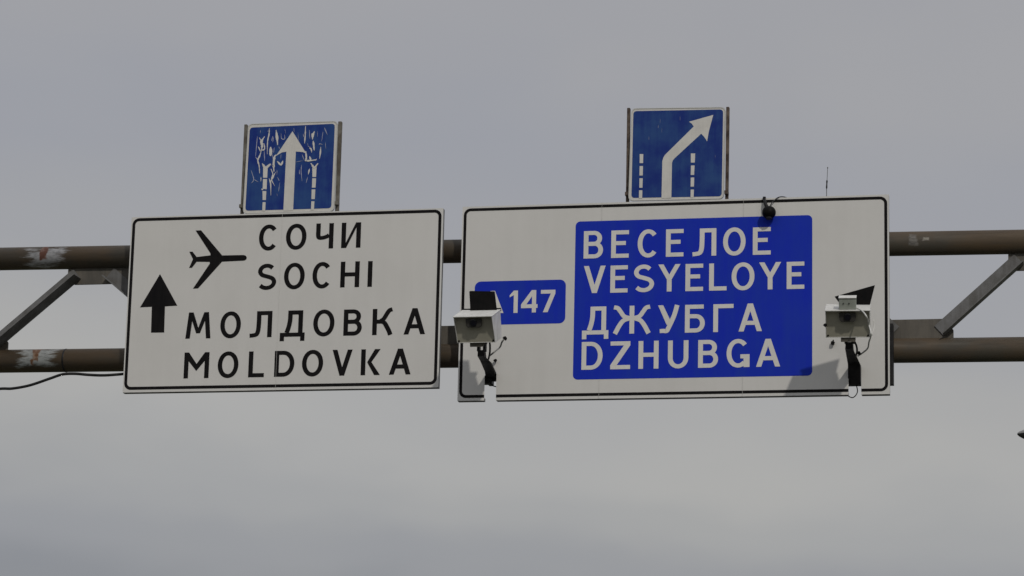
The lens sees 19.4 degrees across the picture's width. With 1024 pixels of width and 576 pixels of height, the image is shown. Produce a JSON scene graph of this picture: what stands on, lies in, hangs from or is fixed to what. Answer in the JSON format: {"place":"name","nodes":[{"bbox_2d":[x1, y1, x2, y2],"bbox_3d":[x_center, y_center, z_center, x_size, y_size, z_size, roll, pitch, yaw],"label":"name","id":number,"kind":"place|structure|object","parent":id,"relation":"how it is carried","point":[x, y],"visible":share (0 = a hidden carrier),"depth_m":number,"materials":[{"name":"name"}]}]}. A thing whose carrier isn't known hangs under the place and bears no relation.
{"place":"outdoors","nodes":[
{"label":"outdoors","id":0,"kind":"place"},
{"bbox_2d":[0,0,1023,575],"label":"sky","id":1,"kind":"structure","parent":0,"point":[113,112],"materials":[{"name":"grey"}]},
{"label":"ground","id":2,"kind":"structure","parent":0,"visible":0},
{"bbox_2d":[0,230,1023,385],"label":"sign gantry","id":3,"kind":"object","parent":2,"relation":"on","point":[923,341],"visible":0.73,"depth_m":31.18,"materials":[{"name":"metal"}]},
{"bbox_2d":[0,372,123,389],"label":"cable","id":4,"kind":"object","parent":3,"relation":"hanging from","point":[59,375],"visible":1,"depth_m":32.69,"materials":[{"name":"black rubber"}]},
{"bbox_2d":[123,208,444,393],"bbox_3d":[-2.450,0.146,32.134,3.484,1.946,0.078,-1,-13,12],"label":"road sign","id":5,"kind":"object","parent":3,"relation":"hanging from","point":[312,301],"visible":1,"depth_m":32.09,"materials":[{"name":"metal"}]},
{"bbox_2d":[239,121,342,213],"bbox_3d":[-2.398,-1.085,32.431,1.117,1.435,0.121,-1,-13,12],"label":"lane sign","id":6,"kind":"object","parent":3,"relation":"attached to","point":[290,167],"visible":1,"depth_m":32.42,"materials":[{"name":"metal"}]},
{"bbox_2d":[453,291,506,386],"bbox_3d":[-0.217,0.516,31.153,0.506,0.857,1.394,-1,-13,12],"label":"traffic camera","id":7,"kind":"object","parent":3,"relation":"attached to","point":[477,324],"visible":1,"depth_m":30.70,"materials":[{"name":"white metal"}]},
{"bbox_2d":[457,194,889,402],"bbox_3d":[1.668,0.117,31.266,4.515,2.103,0.080,-1,-13,12],"label":"road sign","id":8,"kind":"object","parent":3,"relation":"attached to","point":[700,299],"visible":0.99,"depth_m":31.22,"materials":[{"name":"metal"}]},
{"bbox_2d":[762,196,783,219],"bbox_3d":[2.739,-0.831,31.197,0.264,0.275,0.254,-1,-13,12],"label":"ball camera","id":9,"kind":"object","parent":8,"relation":"attached to","point":[768,212],"visible":1,"depth_m":31.10,"materials":[{"name":"black plastic"}]},
{"bbox_2d":[625,107,729,201],"bbox_3d":[1.741,-1.194,31.580,1.100,1.475,0.119,-1,-13,12],"label":"lane sign","id":10,"kind":"object","parent":3,"relation":"attached to","point":[672,154],"visible":1,"depth_m":31.57,"materials":[{"name":"metal"}]},
{"bbox_2d":[823,285,874,397],"bbox_3d":[3.434,0.516,30.251,0.499,1.002,1.416,-1,-13,12],"label":"traffic camera","id":11,"kind":"object","parent":3,"relation":"attached to","point":[848,319],"visible":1,"depth_m":29.88,"materials":[{"name":"white metal"}]},
{"label":"road","id":12,"kind":"structure","parent":0,"visible":0},
{"bbox_2d":[1017,430,1023,438],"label":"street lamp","id":13,"kind":"object","parent":12,"relation":"on","point":[1020,434],"visible":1,"depth_m":72.15,"materials":[{"name":"black metal"}]}
]}

